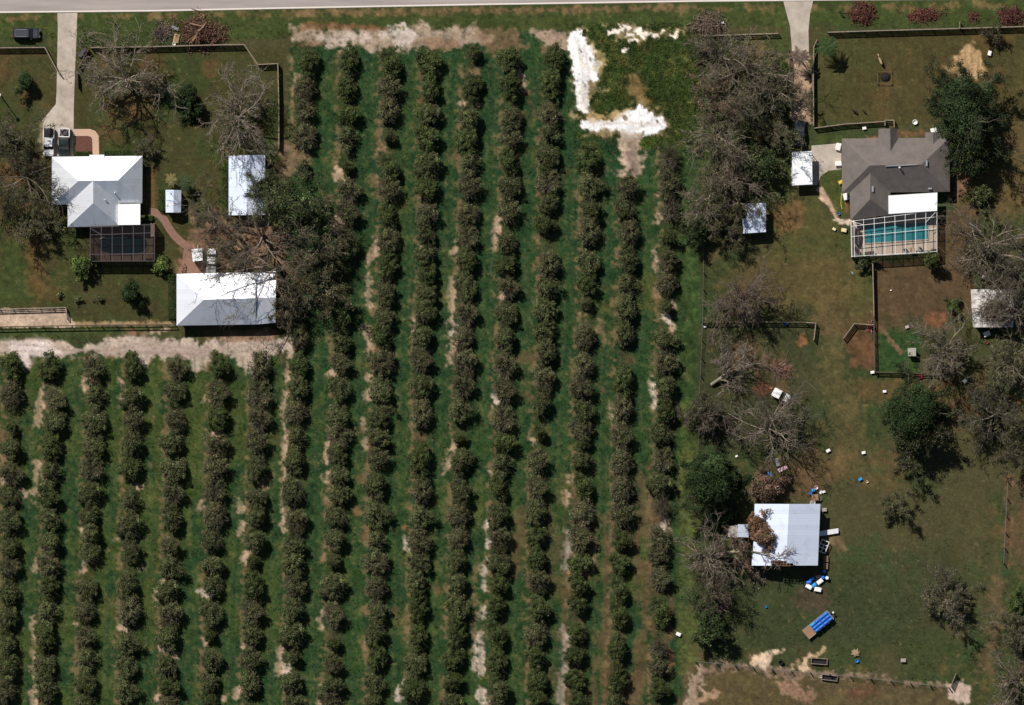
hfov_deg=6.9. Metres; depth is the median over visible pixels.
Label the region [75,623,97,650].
orchard tree
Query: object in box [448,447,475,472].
orchard tree
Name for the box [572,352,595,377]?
orchard tree
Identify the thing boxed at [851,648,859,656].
dead frond heap
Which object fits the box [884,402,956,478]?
oak tree
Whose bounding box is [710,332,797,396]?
fallen tree
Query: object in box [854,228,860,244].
patio table
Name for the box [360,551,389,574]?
orchard tree
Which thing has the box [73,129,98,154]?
garden path
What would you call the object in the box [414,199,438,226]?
orchard tree
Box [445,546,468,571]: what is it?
orchard tree
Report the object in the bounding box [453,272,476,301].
orchard tree
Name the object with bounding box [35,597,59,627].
orchard tree
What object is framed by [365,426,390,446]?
orchard tree
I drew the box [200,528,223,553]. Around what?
orchard tree
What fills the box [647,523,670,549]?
orchard tree
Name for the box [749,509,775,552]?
dead tree
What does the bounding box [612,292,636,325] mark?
orchard tree
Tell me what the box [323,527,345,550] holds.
orchard tree
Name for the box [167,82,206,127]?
broad leaf tree
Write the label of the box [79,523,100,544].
orchard tree
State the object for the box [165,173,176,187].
yucca palm
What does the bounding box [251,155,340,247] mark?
broken oak
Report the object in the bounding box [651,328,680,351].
orchard tree
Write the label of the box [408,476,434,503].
orchard tree
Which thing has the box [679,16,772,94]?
grove tree
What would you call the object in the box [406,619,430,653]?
orchard tree
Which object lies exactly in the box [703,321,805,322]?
rail fence
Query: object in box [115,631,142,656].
orchard tree
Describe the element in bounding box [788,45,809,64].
palm tree
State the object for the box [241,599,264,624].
orchard tree
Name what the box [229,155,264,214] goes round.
shed
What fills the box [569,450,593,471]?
orchard tree
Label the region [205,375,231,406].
orchard tree
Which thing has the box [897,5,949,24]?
brush pile
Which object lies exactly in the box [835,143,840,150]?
storage bin
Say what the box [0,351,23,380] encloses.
orchard tree
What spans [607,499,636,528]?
orchard tree
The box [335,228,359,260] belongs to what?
orchard tree
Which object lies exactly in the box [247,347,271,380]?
orchard tree
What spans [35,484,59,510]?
orchard tree
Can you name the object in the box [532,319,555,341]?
orchard tree
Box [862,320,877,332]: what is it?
litter heap
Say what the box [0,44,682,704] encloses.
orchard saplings
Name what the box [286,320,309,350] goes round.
orchard tree
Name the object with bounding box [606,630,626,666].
orchard tree
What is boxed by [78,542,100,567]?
orchard tree
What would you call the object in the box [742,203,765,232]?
metal canopy
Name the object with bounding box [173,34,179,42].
mattress
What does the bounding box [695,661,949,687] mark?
wire fence
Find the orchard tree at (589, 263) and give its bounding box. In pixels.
[576,249,600,275]
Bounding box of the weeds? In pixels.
[0,13,1023,704]
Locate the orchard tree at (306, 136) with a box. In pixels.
[287,122,317,151]
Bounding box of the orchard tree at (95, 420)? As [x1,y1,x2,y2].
[79,405,106,435]
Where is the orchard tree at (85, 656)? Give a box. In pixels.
[73,645,98,675]
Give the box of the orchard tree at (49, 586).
[39,572,61,600]
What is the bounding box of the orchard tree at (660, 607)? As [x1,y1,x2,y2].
[648,594,671,628]
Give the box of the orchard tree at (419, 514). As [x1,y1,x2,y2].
[409,502,436,529]
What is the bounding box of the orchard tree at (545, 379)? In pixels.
[532,362,555,394]
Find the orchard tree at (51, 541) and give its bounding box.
[37,531,60,556]
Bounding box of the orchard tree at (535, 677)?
[525,667,547,694]
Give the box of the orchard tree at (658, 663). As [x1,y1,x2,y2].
[646,652,672,678]
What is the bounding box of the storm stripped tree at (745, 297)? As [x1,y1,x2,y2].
[698,244,790,353]
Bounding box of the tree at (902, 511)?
[876,488,916,523]
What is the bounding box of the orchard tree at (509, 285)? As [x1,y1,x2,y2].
[497,274,519,300]
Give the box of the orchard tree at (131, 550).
[120,531,142,563]
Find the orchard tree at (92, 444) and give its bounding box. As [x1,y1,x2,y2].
[80,430,105,458]
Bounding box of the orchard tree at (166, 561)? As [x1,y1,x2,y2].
[157,553,186,579]
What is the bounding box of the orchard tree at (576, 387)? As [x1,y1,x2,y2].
[566,374,595,400]
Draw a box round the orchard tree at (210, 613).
[198,598,223,627]
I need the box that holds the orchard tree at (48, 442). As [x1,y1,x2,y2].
[38,432,61,461]
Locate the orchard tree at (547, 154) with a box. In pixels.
[534,142,559,169]
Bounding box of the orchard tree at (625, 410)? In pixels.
[611,390,633,421]
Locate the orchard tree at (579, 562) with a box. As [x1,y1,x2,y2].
[565,553,592,575]
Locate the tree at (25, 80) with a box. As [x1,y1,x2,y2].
[13,70,35,96]
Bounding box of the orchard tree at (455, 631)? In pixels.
[447,617,468,649]
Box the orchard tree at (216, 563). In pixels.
[198,554,226,576]
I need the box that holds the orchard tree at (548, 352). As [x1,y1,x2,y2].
[532,336,555,365]
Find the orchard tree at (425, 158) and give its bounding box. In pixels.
[412,150,442,179]
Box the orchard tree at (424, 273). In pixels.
[416,262,436,285]
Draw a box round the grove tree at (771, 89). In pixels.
[737,50,816,120]
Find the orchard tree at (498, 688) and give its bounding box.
[484,676,508,704]
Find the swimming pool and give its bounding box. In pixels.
[863,221,929,244]
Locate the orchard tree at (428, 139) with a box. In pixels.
[414,124,439,152]
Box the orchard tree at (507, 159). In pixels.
[498,145,519,174]
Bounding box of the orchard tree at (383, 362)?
[366,347,395,375]
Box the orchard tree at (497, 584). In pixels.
[488,573,508,592]
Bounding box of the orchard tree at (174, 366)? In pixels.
[166,354,189,379]
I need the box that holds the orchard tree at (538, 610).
[526,592,551,620]
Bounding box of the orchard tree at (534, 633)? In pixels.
[523,617,549,648]
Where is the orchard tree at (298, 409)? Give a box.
[283,398,307,424]
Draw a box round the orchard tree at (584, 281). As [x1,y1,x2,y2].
[575,271,599,294]
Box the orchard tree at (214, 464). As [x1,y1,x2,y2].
[201,453,229,479]
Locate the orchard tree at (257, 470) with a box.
[245,453,267,481]
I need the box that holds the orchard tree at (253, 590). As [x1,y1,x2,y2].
[242,569,263,600]
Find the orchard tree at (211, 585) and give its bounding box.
[200,574,223,597]
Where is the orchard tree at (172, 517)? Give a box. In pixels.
[159,499,182,532]
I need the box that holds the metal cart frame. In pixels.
[818,539,829,553]
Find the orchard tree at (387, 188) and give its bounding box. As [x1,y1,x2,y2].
[376,176,401,202]
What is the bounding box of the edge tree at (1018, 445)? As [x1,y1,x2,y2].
[987,418,1023,474]
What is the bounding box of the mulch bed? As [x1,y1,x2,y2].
[76,136,91,151]
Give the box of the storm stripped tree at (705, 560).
[671,505,743,594]
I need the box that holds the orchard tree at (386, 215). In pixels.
[377,200,397,229]
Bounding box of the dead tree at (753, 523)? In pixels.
[743,513,765,534]
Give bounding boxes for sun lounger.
[853,246,861,254]
[864,251,873,254]
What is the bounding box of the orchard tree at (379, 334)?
[368,321,391,349]
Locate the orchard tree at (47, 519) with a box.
[38,507,63,532]
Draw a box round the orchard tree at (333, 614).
[322,598,345,630]
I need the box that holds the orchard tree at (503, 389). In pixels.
[492,375,518,406]
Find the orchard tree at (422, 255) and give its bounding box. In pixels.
[412,243,435,264]
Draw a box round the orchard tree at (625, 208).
[614,196,638,220]
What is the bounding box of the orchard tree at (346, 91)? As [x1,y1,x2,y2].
[335,75,359,103]
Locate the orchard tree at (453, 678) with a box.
[441,671,464,692]
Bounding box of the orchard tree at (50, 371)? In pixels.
[37,349,62,380]
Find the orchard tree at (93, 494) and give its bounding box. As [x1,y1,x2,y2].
[76,481,102,506]
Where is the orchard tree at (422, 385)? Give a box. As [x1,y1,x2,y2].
[407,373,433,399]
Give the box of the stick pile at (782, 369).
[774,360,792,380]
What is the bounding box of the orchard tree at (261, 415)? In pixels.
[246,404,272,432]
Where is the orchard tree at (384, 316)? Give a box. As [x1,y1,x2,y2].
[372,301,395,328]
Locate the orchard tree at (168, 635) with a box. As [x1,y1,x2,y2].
[154,624,177,651]
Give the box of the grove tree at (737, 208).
[707,180,767,230]
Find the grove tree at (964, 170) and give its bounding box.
[949,133,1008,177]
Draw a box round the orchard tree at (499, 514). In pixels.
[486,500,509,528]
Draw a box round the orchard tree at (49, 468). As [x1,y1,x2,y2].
[38,459,62,489]
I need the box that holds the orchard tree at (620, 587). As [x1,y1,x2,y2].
[610,576,628,604]
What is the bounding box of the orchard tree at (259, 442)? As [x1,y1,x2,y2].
[244,428,270,455]
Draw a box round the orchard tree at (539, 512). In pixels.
[523,497,547,525]
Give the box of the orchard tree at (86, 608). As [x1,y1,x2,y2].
[72,595,97,623]
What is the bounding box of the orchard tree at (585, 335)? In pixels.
[572,319,596,351]
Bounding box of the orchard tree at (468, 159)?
[457,148,481,178]
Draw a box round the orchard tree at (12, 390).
[0,376,25,411]
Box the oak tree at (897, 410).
[879,352,962,447]
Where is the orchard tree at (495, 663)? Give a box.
[483,643,511,680]
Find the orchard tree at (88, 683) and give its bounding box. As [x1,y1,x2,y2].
[72,672,97,693]
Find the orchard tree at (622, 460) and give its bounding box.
[610,445,634,475]
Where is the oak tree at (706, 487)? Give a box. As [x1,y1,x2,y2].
[672,444,757,519]
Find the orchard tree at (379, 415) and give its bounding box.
[365,405,396,426]
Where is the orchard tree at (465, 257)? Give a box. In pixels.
[455,243,478,276]
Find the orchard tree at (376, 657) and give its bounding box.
[367,641,387,670]
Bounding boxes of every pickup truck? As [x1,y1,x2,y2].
[43,127,54,155]
[58,127,69,155]
[206,249,215,272]
[794,121,804,146]
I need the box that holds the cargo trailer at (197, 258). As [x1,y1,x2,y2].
[192,245,203,261]
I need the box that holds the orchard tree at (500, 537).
[486,525,511,553]
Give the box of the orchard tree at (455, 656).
[441,639,465,670]
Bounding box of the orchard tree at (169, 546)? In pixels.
[158,536,180,557]
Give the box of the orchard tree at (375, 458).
[365,445,390,471]
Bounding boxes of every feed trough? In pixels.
[811,658,827,664]
[821,674,837,680]
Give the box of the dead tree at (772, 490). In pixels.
[749,465,792,503]
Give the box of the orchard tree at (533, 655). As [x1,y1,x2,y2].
[522,646,547,670]
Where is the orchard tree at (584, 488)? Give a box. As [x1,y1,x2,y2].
[572,471,593,500]
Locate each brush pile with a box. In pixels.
[167,8,230,56]
[681,7,732,42]
[706,597,733,616]
[743,566,769,589]
[842,0,878,25]
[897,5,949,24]
[966,10,980,21]
[997,4,1023,27]
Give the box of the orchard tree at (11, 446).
[0,437,21,459]
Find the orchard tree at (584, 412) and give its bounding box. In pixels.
[572,398,595,421]
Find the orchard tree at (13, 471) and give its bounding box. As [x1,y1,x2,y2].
[0,460,26,487]
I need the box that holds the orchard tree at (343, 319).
[331,299,351,330]
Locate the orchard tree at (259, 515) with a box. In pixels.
[245,503,266,526]
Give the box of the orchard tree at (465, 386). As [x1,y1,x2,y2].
[451,372,477,398]
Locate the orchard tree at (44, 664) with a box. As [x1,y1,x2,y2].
[31,653,55,676]
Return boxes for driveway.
[42,13,76,155]
[783,1,812,61]
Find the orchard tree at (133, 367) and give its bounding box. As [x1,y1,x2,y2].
[122,349,141,379]
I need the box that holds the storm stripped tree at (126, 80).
[50,11,188,124]
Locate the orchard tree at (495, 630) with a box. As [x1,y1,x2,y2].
[484,619,508,649]
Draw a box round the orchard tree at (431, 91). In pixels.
[420,73,439,101]
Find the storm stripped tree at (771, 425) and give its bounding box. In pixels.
[716,376,819,477]
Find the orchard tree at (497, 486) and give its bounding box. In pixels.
[487,472,508,500]
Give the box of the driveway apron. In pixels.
[791,143,840,185]
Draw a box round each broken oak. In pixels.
[167,170,246,287]
[191,174,321,291]
[191,237,311,332]
[242,166,320,225]
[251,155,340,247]
[267,269,313,330]
[269,209,356,283]
[287,248,354,320]
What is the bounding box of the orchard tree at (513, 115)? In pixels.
[495,105,524,132]
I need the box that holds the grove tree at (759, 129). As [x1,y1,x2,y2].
[696,54,781,153]
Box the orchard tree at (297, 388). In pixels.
[284,374,308,400]
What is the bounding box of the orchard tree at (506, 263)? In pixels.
[492,253,518,274]
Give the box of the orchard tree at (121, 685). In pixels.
[112,676,141,704]
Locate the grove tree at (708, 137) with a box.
[672,95,764,175]
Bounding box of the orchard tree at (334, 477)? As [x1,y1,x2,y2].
[327,464,349,486]
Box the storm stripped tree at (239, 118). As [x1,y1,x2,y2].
[195,57,280,170]
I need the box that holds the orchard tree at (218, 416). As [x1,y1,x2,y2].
[205,403,229,432]
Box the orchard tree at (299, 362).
[287,350,308,379]
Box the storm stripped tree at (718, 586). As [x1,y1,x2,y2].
[681,567,740,617]
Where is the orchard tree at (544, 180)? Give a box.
[534,167,561,195]
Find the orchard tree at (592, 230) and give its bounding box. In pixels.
[575,216,601,249]
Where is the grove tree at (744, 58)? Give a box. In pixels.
[699,25,818,110]
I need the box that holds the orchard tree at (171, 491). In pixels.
[161,480,186,506]
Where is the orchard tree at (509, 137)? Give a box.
[499,125,522,148]
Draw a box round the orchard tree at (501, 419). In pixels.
[489,403,515,433]
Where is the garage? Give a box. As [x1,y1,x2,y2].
[177,271,275,325]
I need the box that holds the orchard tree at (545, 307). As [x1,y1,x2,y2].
[531,298,559,321]
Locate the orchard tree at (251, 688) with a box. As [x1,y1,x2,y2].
[237,668,261,698]
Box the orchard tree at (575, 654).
[562,644,587,664]
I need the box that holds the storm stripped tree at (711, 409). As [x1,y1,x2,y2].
[666,391,736,450]
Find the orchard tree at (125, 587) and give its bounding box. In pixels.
[114,570,139,598]
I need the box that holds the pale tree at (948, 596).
[920,560,985,642]
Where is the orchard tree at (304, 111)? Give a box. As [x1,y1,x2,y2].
[293,94,315,127]
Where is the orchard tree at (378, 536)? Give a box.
[364,527,387,556]
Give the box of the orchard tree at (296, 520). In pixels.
[281,506,308,534]
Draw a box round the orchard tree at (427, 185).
[413,175,439,199]
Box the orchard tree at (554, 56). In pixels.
[543,41,565,71]
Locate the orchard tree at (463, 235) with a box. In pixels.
[454,223,479,246]
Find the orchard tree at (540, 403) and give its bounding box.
[530,389,553,416]
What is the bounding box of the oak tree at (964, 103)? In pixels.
[921,52,1011,180]
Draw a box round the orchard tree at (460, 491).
[449,471,472,507]
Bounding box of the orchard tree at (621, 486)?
[609,471,633,503]
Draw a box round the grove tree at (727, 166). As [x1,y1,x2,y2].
[703,121,785,207]
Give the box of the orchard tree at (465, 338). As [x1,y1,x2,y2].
[451,320,472,348]
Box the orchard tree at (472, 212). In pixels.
[453,203,479,225]
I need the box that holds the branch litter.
[970,296,1012,327]
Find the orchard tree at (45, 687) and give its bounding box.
[32,669,56,703]
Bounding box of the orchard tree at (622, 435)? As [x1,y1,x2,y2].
[608,418,633,450]
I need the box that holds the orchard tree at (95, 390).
[84,381,106,413]
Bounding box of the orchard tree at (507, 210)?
[495,195,520,224]
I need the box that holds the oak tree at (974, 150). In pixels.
[944,114,1023,168]
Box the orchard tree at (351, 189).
[335,177,361,204]
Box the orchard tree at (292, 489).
[281,476,306,506]
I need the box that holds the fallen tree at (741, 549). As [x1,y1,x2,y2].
[710,524,797,574]
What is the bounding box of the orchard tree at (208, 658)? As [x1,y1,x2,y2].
[201,649,224,672]
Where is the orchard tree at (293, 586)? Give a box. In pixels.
[281,574,307,596]
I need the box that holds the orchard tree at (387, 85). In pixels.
[376,75,402,101]
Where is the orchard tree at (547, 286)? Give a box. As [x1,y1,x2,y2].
[534,274,561,299]
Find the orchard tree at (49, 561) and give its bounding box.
[34,551,61,578]
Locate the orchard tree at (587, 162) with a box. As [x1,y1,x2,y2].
[574,142,600,172]
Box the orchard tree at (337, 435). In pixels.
[325,423,353,448]
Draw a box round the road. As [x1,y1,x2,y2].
[0,0,846,12]
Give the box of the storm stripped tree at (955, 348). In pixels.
[903,300,978,389]
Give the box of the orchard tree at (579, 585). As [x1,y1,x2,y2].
[566,571,590,597]
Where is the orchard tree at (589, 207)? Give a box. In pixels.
[579,189,601,222]
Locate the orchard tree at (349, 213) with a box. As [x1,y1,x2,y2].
[335,199,361,227]
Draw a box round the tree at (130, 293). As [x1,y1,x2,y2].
[120,278,144,307]
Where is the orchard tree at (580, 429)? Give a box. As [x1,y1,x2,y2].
[567,417,595,442]
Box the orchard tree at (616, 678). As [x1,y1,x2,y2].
[607,662,629,695]
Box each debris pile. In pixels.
[149,18,169,45]
[161,21,176,44]
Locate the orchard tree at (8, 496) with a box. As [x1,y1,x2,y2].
[0,484,21,508]
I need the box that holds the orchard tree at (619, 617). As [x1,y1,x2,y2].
[609,601,630,627]
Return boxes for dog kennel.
[908,348,915,355]
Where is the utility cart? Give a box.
[771,388,790,401]
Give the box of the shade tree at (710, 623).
[680,585,734,648]
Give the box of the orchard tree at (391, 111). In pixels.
[375,94,400,123]
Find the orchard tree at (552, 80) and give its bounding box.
[537,64,560,98]
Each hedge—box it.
[76,151,91,156]
[104,150,135,155]
[145,215,152,220]
[158,189,165,210]
[167,274,176,318]
[221,166,228,214]
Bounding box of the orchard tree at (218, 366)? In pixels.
[207,349,230,377]
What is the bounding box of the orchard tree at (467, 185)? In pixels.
[456,171,483,202]
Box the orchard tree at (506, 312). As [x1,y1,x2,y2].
[493,301,517,327]
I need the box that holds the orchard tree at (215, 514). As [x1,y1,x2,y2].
[202,498,228,530]
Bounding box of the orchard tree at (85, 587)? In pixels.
[74,577,97,599]
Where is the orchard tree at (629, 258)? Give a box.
[617,242,639,273]
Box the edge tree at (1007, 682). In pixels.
[984,646,1023,704]
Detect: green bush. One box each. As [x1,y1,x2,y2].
[852,252,878,272]
[942,296,962,314]
[962,184,993,215]
[1005,582,1023,621]
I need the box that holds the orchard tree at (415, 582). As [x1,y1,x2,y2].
[405,570,427,596]
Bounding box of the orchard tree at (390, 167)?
[378,153,400,183]
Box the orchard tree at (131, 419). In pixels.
[121,406,145,431]
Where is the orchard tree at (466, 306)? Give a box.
[454,299,479,326]
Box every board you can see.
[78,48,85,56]
[777,465,787,471]
[819,528,837,535]
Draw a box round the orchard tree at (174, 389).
[162,379,186,403]
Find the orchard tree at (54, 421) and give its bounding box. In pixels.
[43,407,67,433]
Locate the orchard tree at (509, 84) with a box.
[497,71,523,101]
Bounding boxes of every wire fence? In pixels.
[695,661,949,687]
[699,173,705,392]
[1003,481,1007,563]
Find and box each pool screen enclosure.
[90,223,154,261]
[850,211,936,256]
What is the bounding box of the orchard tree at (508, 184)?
[496,174,521,198]
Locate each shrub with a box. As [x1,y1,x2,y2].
[56,291,63,298]
[73,294,82,302]
[91,293,103,301]
[132,132,160,170]
[177,175,194,191]
[190,197,219,231]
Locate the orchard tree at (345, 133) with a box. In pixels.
[334,123,358,154]
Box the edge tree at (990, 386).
[967,380,1006,407]
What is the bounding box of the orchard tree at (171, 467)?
[158,455,185,484]
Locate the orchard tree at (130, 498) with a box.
[118,489,141,516]
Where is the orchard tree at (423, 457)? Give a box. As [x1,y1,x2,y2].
[407,439,430,479]
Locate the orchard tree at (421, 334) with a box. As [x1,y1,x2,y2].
[408,323,432,349]
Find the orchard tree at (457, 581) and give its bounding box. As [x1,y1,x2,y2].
[443,569,466,595]
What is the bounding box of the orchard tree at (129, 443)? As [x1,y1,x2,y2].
[119,428,142,455]
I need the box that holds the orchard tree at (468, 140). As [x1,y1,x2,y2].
[452,125,477,154]
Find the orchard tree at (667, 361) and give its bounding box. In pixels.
[650,350,679,376]
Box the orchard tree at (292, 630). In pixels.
[277,621,306,648]
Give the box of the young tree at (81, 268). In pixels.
[67,254,98,282]
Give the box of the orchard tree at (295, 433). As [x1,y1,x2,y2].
[285,424,307,451]
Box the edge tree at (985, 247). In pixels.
[931,193,1023,287]
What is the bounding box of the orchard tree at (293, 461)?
[281,448,303,473]
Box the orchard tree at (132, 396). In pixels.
[118,385,145,411]
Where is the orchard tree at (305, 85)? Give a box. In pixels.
[292,71,317,102]
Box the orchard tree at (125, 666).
[115,653,138,678]
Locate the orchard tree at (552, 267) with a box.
[534,249,561,277]
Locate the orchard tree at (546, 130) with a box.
[539,119,560,144]
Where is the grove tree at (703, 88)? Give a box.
[686,61,752,128]
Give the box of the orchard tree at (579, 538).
[568,523,594,553]
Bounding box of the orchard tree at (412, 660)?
[402,650,426,677]
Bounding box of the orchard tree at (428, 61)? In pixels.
[415,46,442,76]
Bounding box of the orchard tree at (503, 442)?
[490,431,516,452]
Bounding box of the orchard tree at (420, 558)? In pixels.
[407,550,431,573]
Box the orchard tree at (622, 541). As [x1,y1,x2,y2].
[610,527,633,550]
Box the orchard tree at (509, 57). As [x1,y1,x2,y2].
[496,46,523,74]
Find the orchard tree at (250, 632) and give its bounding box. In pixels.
[239,617,262,646]
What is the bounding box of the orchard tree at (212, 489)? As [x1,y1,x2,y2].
[201,476,227,501]
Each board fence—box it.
[0,47,58,72]
[0,307,66,318]
[0,324,174,326]
[90,44,278,148]
[704,33,778,35]
[813,40,816,125]
[814,121,884,128]
[828,26,1023,32]
[843,323,872,338]
[872,262,873,315]
[873,316,874,372]
[876,371,939,374]
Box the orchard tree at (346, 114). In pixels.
[335,103,360,124]
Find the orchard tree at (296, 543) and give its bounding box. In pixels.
[282,531,305,555]
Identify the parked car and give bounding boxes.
[12,27,39,39]
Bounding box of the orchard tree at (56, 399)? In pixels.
[43,387,67,412]
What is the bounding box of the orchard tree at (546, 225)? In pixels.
[533,212,557,233]
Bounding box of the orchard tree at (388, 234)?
[372,227,399,252]
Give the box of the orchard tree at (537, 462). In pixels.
[526,448,548,474]
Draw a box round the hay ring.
[877,72,891,83]
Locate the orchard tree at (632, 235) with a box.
[617,217,640,244]
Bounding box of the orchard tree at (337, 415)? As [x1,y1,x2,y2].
[324,400,349,426]
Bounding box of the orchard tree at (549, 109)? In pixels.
[536,100,560,124]
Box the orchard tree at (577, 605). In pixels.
[566,593,586,615]
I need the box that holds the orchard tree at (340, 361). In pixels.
[327,350,353,376]
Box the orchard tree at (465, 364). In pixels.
[449,345,478,377]
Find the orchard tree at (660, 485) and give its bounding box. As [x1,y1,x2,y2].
[644,471,673,497]
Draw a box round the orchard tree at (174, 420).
[163,407,185,433]
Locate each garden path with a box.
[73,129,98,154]
[148,207,189,248]
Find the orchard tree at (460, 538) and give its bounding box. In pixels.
[446,522,471,548]
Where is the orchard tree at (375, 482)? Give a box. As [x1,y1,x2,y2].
[361,469,385,498]
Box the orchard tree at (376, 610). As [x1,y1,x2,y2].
[365,592,388,624]
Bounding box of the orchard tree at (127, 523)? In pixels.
[114,513,143,539]
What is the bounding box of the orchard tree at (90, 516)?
[78,502,99,528]
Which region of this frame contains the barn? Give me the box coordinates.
[752,504,819,565]
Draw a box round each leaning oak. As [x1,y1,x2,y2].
[0,105,55,170]
[0,133,76,235]
[0,179,66,246]
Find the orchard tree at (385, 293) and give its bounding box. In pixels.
[374,270,396,307]
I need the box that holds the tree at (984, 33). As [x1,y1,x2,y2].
[977,22,1005,49]
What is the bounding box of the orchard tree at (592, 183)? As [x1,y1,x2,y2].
[576,168,606,198]
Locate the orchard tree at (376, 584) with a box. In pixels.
[364,572,388,599]
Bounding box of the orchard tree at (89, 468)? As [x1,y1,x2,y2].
[78,454,104,480]
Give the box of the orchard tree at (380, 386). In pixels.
[368,373,392,403]
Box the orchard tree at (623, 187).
[615,173,640,200]
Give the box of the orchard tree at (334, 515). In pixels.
[324,504,349,529]
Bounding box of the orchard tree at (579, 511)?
[567,495,596,528]
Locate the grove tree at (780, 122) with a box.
[744,112,806,166]
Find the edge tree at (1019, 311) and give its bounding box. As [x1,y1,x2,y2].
[952,254,1023,338]
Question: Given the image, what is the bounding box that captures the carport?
[792,151,811,184]
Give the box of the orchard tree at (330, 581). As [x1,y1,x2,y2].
[317,572,346,600]
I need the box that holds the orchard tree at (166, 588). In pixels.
[154,578,179,603]
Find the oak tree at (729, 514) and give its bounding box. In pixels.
[701,499,739,530]
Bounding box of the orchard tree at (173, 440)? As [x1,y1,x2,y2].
[158,431,185,454]
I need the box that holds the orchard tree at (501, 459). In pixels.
[491,451,513,479]
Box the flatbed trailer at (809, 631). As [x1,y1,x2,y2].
[802,611,833,638]
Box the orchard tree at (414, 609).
[408,589,429,623]
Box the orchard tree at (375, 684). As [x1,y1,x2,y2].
[363,673,385,695]
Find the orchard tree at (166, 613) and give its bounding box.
[154,599,184,629]
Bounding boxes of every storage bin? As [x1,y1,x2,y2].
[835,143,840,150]
[835,161,841,165]
[843,193,848,199]
[983,331,990,336]
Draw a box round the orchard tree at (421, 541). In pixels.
[406,528,432,552]
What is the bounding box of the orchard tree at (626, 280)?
[615,271,638,303]
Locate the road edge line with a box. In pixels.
[0,0,795,12]
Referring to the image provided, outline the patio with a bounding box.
[178,243,205,272]
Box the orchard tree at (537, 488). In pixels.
[525,473,549,502]
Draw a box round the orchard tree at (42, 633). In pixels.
[33,622,55,653]
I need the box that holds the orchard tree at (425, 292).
[412,278,436,305]
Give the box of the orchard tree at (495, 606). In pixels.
[485,592,505,618]
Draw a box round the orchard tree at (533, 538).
[524,520,546,545]
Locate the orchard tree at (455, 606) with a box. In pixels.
[444,592,470,621]
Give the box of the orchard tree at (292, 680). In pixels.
[279,670,302,691]
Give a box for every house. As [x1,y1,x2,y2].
[52,155,142,226]
[842,128,949,219]
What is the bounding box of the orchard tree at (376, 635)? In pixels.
[363,618,387,647]
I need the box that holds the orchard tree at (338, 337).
[329,326,352,353]
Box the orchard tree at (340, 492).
[328,484,352,505]
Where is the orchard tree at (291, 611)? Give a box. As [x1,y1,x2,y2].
[280,594,303,623]
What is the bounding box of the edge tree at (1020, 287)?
[976,237,1023,315]
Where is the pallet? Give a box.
[823,563,827,568]
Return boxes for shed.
[166,190,180,212]
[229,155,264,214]
[728,524,748,536]
[971,289,1013,326]
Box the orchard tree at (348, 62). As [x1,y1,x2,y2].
[338,41,358,78]
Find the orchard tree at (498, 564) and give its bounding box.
[483,550,511,574]
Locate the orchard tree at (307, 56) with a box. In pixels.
[297,48,319,78]
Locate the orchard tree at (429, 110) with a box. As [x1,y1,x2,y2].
[412,102,440,124]
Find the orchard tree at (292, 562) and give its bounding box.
[280,552,307,580]
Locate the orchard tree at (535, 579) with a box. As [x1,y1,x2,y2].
[524,567,550,595]
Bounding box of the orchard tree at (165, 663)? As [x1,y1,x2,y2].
[155,654,180,680]
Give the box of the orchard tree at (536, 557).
[524,543,547,573]
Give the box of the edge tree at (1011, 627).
[977,598,1023,657]
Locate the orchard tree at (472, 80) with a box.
[461,72,483,103]
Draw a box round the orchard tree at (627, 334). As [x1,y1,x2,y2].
[613,320,635,346]
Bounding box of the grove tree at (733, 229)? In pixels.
[708,202,747,252]
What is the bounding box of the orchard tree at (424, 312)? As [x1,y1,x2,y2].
[411,300,437,323]
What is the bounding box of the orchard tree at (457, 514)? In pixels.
[446,502,472,527]
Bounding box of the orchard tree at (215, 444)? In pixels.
[203,429,230,458]
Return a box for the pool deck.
[851,211,935,256]
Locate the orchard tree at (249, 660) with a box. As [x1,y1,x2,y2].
[238,646,262,673]
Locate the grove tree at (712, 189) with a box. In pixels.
[674,161,739,234]
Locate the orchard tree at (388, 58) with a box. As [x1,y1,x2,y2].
[379,47,401,80]
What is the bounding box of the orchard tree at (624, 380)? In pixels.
[611,362,632,398]
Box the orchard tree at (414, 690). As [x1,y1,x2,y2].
[398,676,426,701]
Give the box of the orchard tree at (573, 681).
[562,668,586,689]
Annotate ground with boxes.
[0,0,1023,704]
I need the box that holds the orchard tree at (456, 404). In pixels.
[447,395,475,423]
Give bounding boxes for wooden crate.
[812,494,818,500]
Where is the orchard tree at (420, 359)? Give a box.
[407,346,433,374]
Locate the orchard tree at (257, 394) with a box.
[243,376,273,407]
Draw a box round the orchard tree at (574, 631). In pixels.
[565,622,585,646]
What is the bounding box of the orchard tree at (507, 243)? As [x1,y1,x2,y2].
[495,233,516,253]
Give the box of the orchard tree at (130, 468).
[117,455,141,479]
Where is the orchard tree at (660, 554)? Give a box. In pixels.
[647,542,671,568]
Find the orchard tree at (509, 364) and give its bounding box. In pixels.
[492,349,518,379]
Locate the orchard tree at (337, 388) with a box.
[328,373,351,401]
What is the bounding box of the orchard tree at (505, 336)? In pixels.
[493,325,514,351]
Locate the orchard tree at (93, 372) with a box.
[83,351,105,385]
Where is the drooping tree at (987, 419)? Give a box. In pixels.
[954,375,1023,458]
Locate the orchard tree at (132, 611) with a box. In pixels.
[112,591,142,626]
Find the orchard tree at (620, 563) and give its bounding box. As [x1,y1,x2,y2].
[608,551,630,575]
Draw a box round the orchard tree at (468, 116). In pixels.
[455,102,478,131]
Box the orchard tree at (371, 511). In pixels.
[361,497,392,531]
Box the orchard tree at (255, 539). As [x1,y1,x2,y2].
[241,524,265,553]
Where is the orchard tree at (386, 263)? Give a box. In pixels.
[377,247,399,280]
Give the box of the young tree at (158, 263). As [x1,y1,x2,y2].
[147,251,168,275]
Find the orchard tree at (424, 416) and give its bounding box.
[408,396,433,431]

